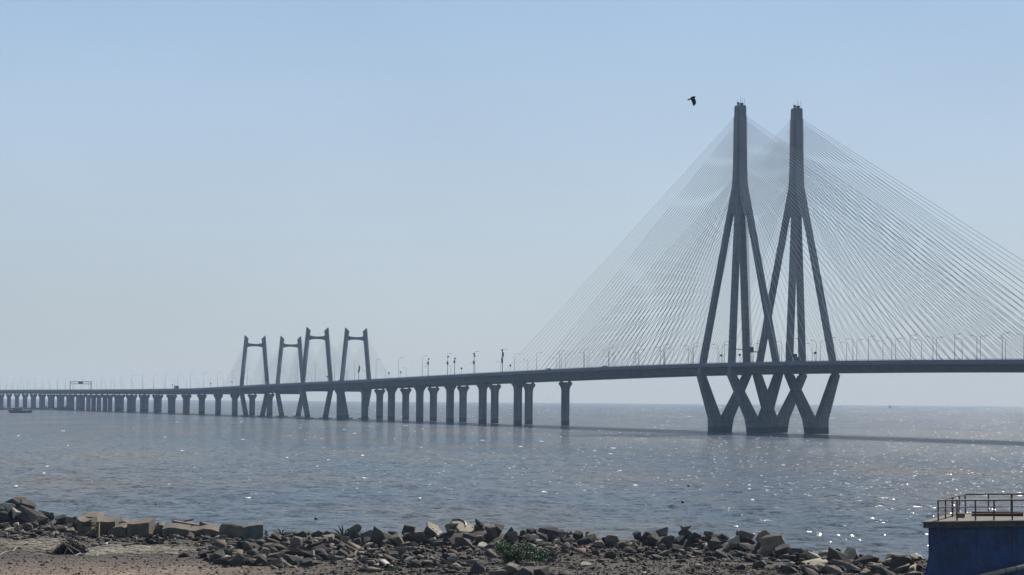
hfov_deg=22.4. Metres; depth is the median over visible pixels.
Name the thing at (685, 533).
boulder
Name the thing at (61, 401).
bridge pier
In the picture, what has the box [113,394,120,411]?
bridge pier
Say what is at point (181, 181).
sky
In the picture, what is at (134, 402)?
bridge pier
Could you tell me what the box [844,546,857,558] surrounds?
boulder
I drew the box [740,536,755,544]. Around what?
boulder
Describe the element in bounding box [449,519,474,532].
stone slab
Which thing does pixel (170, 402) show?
bridge pier
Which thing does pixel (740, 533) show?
boulder
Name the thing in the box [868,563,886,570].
boulder
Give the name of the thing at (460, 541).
boulder
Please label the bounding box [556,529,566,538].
boulder
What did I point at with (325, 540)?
boulder
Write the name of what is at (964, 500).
railing
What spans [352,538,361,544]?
boulder
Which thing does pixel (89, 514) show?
concrete block
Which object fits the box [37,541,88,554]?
brush pile
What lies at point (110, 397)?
bridge pier
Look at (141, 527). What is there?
concrete block
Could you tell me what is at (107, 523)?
concrete block
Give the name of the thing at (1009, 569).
jointed pipe
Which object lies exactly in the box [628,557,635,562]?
boulder
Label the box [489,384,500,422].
bridge pier
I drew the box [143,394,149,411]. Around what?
bridge pier
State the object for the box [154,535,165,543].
boulder
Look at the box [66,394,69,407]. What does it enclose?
bridge pier
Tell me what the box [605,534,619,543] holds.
boulder
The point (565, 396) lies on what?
bridge pier
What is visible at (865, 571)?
boulder
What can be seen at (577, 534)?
boulder
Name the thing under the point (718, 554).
boulder
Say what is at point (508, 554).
shrub
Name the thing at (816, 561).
boulder
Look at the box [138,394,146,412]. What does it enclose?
bridge pier
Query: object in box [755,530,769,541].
boulder
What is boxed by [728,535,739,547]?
boulder
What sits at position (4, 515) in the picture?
boulder
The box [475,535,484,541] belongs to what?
boulder
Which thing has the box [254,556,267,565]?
boulder
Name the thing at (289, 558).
boulder
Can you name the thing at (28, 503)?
boulder
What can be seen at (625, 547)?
rubble
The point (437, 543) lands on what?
boulder
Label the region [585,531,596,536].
boulder
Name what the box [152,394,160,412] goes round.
bridge pier
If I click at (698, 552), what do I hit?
boulder
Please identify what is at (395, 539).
boulder
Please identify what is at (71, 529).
boulder
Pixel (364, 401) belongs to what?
bridge pier
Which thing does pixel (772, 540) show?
boulder
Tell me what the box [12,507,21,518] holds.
boulder
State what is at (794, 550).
boulder
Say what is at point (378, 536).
boulder
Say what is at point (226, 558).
boulder
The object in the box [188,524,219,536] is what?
concrete block
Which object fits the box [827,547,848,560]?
boulder
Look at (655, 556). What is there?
boulder
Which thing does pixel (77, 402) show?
bridge pier
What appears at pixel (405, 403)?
bridge pier
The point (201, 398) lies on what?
bridge pier
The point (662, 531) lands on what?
boulder
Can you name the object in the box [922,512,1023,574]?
platform
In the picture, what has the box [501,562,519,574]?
boulder
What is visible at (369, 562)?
boulder
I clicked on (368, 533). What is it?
boulder
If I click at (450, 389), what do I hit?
bridge pier
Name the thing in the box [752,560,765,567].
boulder
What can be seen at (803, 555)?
boulder
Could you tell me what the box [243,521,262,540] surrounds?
concrete block
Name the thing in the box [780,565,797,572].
boulder
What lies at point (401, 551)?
boulder
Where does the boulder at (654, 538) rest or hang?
on the shore ground
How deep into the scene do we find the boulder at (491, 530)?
154.79 m
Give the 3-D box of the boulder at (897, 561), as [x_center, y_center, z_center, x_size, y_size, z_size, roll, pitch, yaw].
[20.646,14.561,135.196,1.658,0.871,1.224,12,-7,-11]
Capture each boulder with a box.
[0,497,25,505]
[0,511,10,521]
[0,521,11,527]
[1,503,15,512]
[4,527,13,531]
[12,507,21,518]
[17,505,43,521]
[20,499,35,509]
[23,523,33,528]
[34,515,48,522]
[38,510,48,518]
[40,525,50,529]
[47,512,54,520]
[48,521,56,525]
[51,526,67,530]
[55,514,65,524]
[65,516,75,523]
[65,527,74,532]
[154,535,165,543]
[178,551,188,556]
[198,550,207,556]
[206,550,224,561]
[219,556,233,563]
[229,554,244,565]
[243,541,259,551]
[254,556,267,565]
[259,547,269,555]
[267,552,281,558]
[269,531,280,538]
[281,532,293,536]
[282,554,296,561]
[290,536,302,547]
[296,531,307,536]
[300,558,313,566]
[310,545,325,550]
[311,530,323,536]
[318,536,329,543]
[322,534,334,543]
[326,555,336,560]
[335,549,347,556]
[339,536,349,548]
[347,523,361,533]
[349,530,362,539]
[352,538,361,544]
[360,530,371,538]
[363,542,373,546]
[364,560,375,565]
[366,548,375,553]
[370,526,391,544]
[387,551,397,558]
[388,532,403,544]
[394,547,406,556]
[401,524,415,535]
[403,533,411,539]
[405,556,414,560]
[409,560,422,567]
[411,531,426,541]
[424,526,436,538]
[431,541,443,545]
[442,536,450,541]
[444,523,458,530]
[447,529,454,534]
[455,537,472,547]
[462,532,474,540]
[470,561,485,572]
[474,525,484,530]
[475,518,483,526]
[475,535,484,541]
[477,542,487,548]
[484,523,497,536]
[489,569,507,574]
[490,523,504,534]
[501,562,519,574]
[504,526,513,536]
[507,531,519,542]
[513,566,534,574]
[520,530,527,535]
[524,562,535,566]
[526,534,538,540]
[527,528,536,533]
[534,539,542,545]
[534,565,548,574]
[536,532,547,541]
[538,526,558,538]
[546,557,555,562]
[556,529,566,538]
[558,569,571,574]
[564,537,574,544]
[573,530,582,538]
[577,537,590,544]
[580,561,592,566]
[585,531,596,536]
[587,533,596,540]
[593,540,604,546]
[597,559,609,562]
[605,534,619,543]
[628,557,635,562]
[632,531,640,540]
[641,530,650,538]
[647,533,660,544]
[651,554,660,559]
[656,527,667,535]
[658,535,675,547]
[658,549,671,555]
[672,544,682,548]
[677,555,686,559]
[680,525,691,530]
[681,530,692,536]
[687,532,700,542]
[693,550,703,555]
[702,536,708,541]
[703,531,713,535]
[707,537,721,548]
[711,549,727,558]
[717,533,728,539]
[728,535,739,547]
[728,550,735,556]
[734,551,745,556]
[734,563,746,568]
[735,529,753,538]
[737,543,750,549]
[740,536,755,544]
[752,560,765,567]
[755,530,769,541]
[757,545,775,556]
[760,535,784,546]
[774,544,790,555]
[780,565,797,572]
[787,548,804,553]
[799,550,809,558]
[801,567,817,574]
[802,558,827,565]
[806,551,819,558]
[818,550,827,556]
[824,565,841,574]
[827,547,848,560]
[830,559,853,566]
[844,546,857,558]
[844,564,860,569]
[851,554,878,563]
[860,567,873,574]
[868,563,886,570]
[879,567,894,574]
[884,561,891,566]
[885,553,907,559]
[891,556,921,571]
[906,571,920,574]
[910,553,922,559]
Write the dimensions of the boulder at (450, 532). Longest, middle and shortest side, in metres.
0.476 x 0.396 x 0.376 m
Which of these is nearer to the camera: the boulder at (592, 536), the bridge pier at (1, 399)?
the boulder at (592, 536)
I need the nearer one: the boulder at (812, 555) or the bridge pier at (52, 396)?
the boulder at (812, 555)
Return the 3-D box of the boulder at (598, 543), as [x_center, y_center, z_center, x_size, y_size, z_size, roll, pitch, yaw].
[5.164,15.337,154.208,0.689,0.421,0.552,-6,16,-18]
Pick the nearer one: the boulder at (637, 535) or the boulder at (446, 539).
the boulder at (446, 539)
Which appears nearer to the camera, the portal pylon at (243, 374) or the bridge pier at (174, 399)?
the portal pylon at (243, 374)
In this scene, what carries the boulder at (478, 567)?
on the shore ground
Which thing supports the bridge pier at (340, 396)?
in the sea
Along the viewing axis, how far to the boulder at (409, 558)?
136.78 m
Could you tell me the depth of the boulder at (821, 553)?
141.65 m
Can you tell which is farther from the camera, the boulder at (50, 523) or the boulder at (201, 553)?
the boulder at (50, 523)
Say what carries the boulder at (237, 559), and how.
on the shore ground
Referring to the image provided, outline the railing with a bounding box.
[937,493,1023,520]
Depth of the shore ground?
136.90 m
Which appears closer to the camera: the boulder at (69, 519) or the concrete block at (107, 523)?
the concrete block at (107, 523)
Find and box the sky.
[0,0,1023,406]
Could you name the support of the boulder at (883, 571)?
on the shore ground
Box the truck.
[788,354,798,361]
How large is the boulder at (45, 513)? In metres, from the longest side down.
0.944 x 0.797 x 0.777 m
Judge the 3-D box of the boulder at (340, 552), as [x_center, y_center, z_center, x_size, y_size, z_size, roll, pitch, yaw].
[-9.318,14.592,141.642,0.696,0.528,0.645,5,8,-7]
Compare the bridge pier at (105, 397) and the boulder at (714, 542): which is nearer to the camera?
the boulder at (714, 542)
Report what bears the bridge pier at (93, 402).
in the sea
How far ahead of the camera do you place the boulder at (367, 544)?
153.11 m
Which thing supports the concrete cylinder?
on the shore ground
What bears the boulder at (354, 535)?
on the shore ground
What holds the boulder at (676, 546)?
on the shore ground
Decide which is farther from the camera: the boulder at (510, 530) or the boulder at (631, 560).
the boulder at (510, 530)
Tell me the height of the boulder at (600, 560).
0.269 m
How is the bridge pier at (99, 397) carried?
in the sea
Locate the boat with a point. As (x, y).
(17, 410)
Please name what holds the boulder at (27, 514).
on the shore ground
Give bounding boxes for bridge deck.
[0,358,1023,393]
[176,372,1023,394]
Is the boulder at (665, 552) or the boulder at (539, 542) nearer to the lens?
the boulder at (665, 552)
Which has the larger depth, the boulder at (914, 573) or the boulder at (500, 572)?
the boulder at (914, 573)
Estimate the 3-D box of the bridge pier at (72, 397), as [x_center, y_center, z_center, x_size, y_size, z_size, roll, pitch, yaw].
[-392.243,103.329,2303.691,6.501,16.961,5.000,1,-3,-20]
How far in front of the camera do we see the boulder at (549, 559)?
141.12 m
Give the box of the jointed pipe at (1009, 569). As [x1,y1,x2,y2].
[978,564,1023,574]
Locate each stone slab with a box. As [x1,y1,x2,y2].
[426,521,442,535]
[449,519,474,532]
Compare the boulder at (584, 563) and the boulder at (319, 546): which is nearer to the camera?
the boulder at (584, 563)
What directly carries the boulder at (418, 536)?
on the shore ground
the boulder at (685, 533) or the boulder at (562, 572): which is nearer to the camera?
the boulder at (562, 572)
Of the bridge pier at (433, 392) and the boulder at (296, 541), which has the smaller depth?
the boulder at (296, 541)
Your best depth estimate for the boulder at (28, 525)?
166.84 m
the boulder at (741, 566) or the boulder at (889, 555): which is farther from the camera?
the boulder at (889, 555)
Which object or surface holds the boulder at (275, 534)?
on the shore ground
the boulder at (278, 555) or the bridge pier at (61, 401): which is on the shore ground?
the boulder at (278, 555)
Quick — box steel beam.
[971,511,1022,515]
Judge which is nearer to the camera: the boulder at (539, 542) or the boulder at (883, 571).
the boulder at (883, 571)
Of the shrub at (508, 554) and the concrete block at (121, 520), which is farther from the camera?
the concrete block at (121, 520)
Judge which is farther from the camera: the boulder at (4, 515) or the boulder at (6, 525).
the boulder at (4, 515)
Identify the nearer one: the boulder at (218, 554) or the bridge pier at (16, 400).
the boulder at (218, 554)
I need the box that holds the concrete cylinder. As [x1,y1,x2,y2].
[219,523,242,537]
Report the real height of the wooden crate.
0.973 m
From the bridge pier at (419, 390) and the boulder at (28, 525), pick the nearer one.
the boulder at (28, 525)
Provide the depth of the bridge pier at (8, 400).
2630.80 m
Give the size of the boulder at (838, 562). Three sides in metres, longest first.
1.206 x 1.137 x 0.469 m
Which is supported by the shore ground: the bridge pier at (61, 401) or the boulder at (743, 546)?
the boulder at (743, 546)
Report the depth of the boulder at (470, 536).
154.55 m
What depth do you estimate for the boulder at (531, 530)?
155.35 m
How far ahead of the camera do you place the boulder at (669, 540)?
153.72 m
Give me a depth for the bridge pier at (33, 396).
2490.17 m
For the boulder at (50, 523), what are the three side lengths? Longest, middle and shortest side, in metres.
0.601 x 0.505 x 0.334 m
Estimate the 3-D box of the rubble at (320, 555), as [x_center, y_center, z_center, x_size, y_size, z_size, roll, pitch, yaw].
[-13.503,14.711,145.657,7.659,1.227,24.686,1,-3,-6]
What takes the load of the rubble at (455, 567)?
on the shore ground
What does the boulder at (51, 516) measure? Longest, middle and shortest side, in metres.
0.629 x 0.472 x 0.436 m
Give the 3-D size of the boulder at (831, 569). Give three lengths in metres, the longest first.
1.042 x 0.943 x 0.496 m
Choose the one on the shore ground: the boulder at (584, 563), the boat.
the boulder at (584, 563)
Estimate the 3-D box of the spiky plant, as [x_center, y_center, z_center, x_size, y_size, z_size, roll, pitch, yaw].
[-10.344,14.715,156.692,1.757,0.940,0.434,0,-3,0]
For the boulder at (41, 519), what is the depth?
167.90 m
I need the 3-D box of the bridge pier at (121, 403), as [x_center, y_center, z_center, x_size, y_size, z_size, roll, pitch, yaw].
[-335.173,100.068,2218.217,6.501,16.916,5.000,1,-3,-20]
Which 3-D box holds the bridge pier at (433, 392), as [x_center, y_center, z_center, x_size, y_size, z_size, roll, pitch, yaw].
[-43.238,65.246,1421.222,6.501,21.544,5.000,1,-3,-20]
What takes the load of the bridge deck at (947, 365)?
on the bridge pier at (517, 410)
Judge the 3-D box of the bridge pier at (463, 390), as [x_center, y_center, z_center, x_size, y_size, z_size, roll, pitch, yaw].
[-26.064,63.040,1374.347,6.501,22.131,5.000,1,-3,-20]
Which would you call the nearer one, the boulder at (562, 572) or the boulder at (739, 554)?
the boulder at (562, 572)
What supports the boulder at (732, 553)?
on the shore ground
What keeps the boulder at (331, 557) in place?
on the shore ground
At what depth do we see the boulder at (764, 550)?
146.25 m
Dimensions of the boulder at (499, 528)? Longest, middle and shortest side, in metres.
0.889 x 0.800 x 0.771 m
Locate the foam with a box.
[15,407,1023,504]
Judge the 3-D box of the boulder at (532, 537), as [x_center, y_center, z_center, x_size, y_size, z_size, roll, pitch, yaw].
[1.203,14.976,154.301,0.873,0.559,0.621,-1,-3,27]
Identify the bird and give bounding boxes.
[688,96,695,105]
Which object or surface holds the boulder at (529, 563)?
on the shore ground
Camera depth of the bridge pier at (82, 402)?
2255.86 m
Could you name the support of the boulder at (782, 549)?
on the shore ground
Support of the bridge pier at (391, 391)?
in the sea
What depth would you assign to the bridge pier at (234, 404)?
1742.33 m
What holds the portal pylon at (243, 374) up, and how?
in the sea
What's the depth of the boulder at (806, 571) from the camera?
132.51 m
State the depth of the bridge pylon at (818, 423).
998.39 m
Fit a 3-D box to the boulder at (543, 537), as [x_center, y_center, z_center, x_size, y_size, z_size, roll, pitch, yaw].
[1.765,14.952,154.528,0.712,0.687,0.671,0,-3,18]
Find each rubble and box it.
[0,523,927,573]
[203,538,344,568]
[341,551,478,573]
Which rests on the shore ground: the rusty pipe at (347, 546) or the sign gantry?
the rusty pipe at (347, 546)
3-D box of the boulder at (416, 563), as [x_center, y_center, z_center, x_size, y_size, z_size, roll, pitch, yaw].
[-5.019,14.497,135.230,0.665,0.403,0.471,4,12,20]
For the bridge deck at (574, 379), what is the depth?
1167.22 m
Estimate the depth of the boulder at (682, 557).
143.47 m
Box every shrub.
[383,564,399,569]
[491,540,545,562]
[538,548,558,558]
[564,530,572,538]
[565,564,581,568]
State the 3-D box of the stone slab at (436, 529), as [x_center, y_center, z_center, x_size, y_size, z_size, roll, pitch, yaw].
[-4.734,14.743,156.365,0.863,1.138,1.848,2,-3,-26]
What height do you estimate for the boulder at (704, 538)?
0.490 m
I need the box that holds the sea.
[0,399,1023,559]
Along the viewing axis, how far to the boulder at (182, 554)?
141.96 m
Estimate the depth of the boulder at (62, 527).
166.51 m
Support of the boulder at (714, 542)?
on the shore ground
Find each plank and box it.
[172,520,199,526]
[199,521,219,525]
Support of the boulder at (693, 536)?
on the shore ground
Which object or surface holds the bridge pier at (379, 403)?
in the sea
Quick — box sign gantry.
[70,381,90,383]
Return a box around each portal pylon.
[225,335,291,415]
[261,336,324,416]
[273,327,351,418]
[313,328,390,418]
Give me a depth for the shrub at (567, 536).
155.10 m
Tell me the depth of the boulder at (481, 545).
151.51 m
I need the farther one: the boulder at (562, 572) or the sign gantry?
the sign gantry
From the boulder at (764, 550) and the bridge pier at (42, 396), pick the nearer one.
the boulder at (764, 550)
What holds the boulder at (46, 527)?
on the shore ground
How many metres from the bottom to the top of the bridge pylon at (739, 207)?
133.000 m
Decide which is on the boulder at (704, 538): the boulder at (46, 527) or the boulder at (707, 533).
the boulder at (707, 533)
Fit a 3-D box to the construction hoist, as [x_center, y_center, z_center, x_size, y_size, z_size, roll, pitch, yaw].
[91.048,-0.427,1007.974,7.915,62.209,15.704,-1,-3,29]
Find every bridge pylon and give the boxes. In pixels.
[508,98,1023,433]
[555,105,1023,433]
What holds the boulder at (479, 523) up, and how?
on the boulder at (477, 528)
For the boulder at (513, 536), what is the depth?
154.05 m
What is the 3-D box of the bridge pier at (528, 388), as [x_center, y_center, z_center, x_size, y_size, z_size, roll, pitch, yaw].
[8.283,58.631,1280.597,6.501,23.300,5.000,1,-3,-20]
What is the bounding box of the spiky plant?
[329,525,352,536]
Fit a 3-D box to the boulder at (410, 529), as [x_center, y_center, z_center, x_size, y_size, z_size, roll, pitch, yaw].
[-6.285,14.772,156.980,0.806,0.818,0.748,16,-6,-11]
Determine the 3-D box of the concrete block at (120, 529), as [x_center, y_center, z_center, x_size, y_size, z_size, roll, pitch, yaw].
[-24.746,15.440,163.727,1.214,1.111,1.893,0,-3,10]
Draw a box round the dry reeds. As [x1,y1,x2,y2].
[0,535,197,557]
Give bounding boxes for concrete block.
[77,515,96,535]
[80,512,103,517]
[96,514,118,534]
[108,522,128,536]
[119,518,129,523]
[127,517,154,536]
[154,521,164,532]
[162,523,190,535]
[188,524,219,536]
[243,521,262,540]
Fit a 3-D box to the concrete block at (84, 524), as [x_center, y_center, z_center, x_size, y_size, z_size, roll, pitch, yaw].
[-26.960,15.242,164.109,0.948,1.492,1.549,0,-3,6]
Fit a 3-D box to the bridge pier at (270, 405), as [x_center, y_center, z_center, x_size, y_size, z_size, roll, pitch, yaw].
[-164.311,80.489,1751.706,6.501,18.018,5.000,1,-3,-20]
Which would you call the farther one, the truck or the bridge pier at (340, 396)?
the bridge pier at (340, 396)
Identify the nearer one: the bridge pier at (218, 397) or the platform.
the platform
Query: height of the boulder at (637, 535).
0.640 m
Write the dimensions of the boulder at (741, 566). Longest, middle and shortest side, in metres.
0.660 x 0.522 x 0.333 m
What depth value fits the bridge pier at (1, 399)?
2677.90 m
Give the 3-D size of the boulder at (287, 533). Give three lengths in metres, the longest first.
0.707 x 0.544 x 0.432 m
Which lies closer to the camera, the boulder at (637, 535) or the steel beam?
the steel beam
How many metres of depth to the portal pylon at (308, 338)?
1553.44 m
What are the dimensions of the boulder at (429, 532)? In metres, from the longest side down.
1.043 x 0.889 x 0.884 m
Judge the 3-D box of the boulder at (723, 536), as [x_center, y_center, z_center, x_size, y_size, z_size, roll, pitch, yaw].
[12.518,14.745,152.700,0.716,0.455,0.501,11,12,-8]
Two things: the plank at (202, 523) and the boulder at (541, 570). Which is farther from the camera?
the plank at (202, 523)
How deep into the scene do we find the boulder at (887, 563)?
135.72 m
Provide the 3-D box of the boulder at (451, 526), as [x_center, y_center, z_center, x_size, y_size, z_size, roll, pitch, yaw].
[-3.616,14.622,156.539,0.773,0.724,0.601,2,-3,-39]
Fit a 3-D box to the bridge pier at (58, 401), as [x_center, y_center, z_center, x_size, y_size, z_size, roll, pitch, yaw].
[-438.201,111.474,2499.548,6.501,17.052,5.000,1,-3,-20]
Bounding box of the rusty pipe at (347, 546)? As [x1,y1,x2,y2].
[334,538,363,554]
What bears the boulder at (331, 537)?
on the shore ground
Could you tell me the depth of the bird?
140.51 m
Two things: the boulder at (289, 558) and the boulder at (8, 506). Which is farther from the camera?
the boulder at (8, 506)
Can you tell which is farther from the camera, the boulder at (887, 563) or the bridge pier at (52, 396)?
the bridge pier at (52, 396)
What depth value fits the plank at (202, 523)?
167.56 m
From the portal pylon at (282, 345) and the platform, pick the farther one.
the portal pylon at (282, 345)
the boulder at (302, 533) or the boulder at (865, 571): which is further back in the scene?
the boulder at (302, 533)
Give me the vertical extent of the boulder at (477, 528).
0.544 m
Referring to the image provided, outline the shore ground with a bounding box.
[0,512,927,574]
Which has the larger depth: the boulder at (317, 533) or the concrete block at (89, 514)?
the concrete block at (89, 514)
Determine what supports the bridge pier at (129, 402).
in the sea
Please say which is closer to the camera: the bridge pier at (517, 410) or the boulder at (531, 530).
the boulder at (531, 530)
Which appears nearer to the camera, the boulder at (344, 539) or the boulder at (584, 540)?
the boulder at (344, 539)
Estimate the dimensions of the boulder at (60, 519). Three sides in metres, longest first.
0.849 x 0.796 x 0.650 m
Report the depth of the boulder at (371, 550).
143.48 m
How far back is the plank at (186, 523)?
167.94 m
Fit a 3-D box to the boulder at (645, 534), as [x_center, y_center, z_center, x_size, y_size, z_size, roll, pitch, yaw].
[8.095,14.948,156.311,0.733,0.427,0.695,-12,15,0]
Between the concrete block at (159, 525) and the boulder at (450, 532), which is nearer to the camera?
the boulder at (450, 532)
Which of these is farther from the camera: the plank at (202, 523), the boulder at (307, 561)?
the plank at (202, 523)
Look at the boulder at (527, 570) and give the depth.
126.40 m
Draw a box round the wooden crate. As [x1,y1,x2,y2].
[91,521,100,536]
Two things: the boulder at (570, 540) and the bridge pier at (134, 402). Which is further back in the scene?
the bridge pier at (134, 402)
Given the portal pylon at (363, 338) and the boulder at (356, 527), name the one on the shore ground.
the boulder at (356, 527)
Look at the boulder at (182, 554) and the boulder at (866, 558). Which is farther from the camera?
the boulder at (182, 554)
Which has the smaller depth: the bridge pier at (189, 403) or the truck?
the truck
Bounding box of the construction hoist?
[736,215,759,360]
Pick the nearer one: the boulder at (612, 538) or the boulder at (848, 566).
the boulder at (848, 566)
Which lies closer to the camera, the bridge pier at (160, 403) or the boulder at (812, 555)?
the boulder at (812, 555)
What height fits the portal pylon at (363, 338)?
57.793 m
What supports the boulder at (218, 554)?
on the shore ground
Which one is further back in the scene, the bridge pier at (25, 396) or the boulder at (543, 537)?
the bridge pier at (25, 396)
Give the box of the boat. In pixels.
[8,406,32,412]
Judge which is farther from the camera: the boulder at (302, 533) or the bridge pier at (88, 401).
the bridge pier at (88, 401)
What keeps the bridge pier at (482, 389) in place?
in the sea
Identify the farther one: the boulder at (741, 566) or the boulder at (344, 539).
the boulder at (344, 539)
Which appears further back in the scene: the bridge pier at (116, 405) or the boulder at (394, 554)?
the bridge pier at (116, 405)
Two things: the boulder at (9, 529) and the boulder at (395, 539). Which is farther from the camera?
the boulder at (9, 529)
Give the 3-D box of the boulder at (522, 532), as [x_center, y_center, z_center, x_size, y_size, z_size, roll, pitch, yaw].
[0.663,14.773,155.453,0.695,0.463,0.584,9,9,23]
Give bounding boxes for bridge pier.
[0,394,3,405]
[6,394,11,406]
[14,394,19,406]
[22,394,28,406]
[31,394,36,406]
[40,394,45,407]
[49,394,55,408]
[56,394,61,407]
[58,394,65,409]
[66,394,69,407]
[68,394,75,409]
[75,394,79,409]
[79,394,85,409]
[86,394,90,409]
[90,394,96,410]
[97,394,101,409]
[101,394,108,410]
[108,394,112,410]
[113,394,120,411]
[119,394,124,410]
[125,394,133,411]
[132,394,137,410]
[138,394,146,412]
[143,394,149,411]
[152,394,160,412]
[156,394,162,411]
[166,394,174,412]
[170,394,176,412]
[181,394,189,413]
[184,394,191,412]
[197,394,205,414]
[214,393,222,414]
[230,393,239,415]
[248,394,256,414]
[267,393,274,415]
[335,388,345,418]
[359,387,370,419]
[374,389,384,418]
[386,386,396,420]
[400,388,411,419]
[414,385,425,421]
[428,387,438,420]
[444,383,456,422]
[457,385,468,421]
[476,382,488,423]
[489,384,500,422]
[511,380,524,424]
[523,382,534,423]
[559,381,571,425]
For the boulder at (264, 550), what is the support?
on the shore ground
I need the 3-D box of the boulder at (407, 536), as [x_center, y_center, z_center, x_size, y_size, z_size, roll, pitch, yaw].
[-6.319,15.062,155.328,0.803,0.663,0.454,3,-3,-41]
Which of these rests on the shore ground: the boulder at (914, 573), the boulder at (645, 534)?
the boulder at (914, 573)
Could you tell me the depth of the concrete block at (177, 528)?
162.85 m
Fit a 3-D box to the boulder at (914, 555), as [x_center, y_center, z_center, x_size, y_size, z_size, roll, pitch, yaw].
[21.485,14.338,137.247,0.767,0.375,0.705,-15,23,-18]
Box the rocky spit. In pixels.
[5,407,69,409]
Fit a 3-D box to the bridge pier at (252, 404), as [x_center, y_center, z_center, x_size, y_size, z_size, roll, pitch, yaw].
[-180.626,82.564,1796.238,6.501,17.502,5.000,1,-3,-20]
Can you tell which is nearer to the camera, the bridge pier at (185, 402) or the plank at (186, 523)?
the plank at (186, 523)
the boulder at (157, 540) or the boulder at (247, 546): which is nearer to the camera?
the boulder at (247, 546)
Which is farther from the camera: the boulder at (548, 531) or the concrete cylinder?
the concrete cylinder
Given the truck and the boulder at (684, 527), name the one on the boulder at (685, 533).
the boulder at (684, 527)

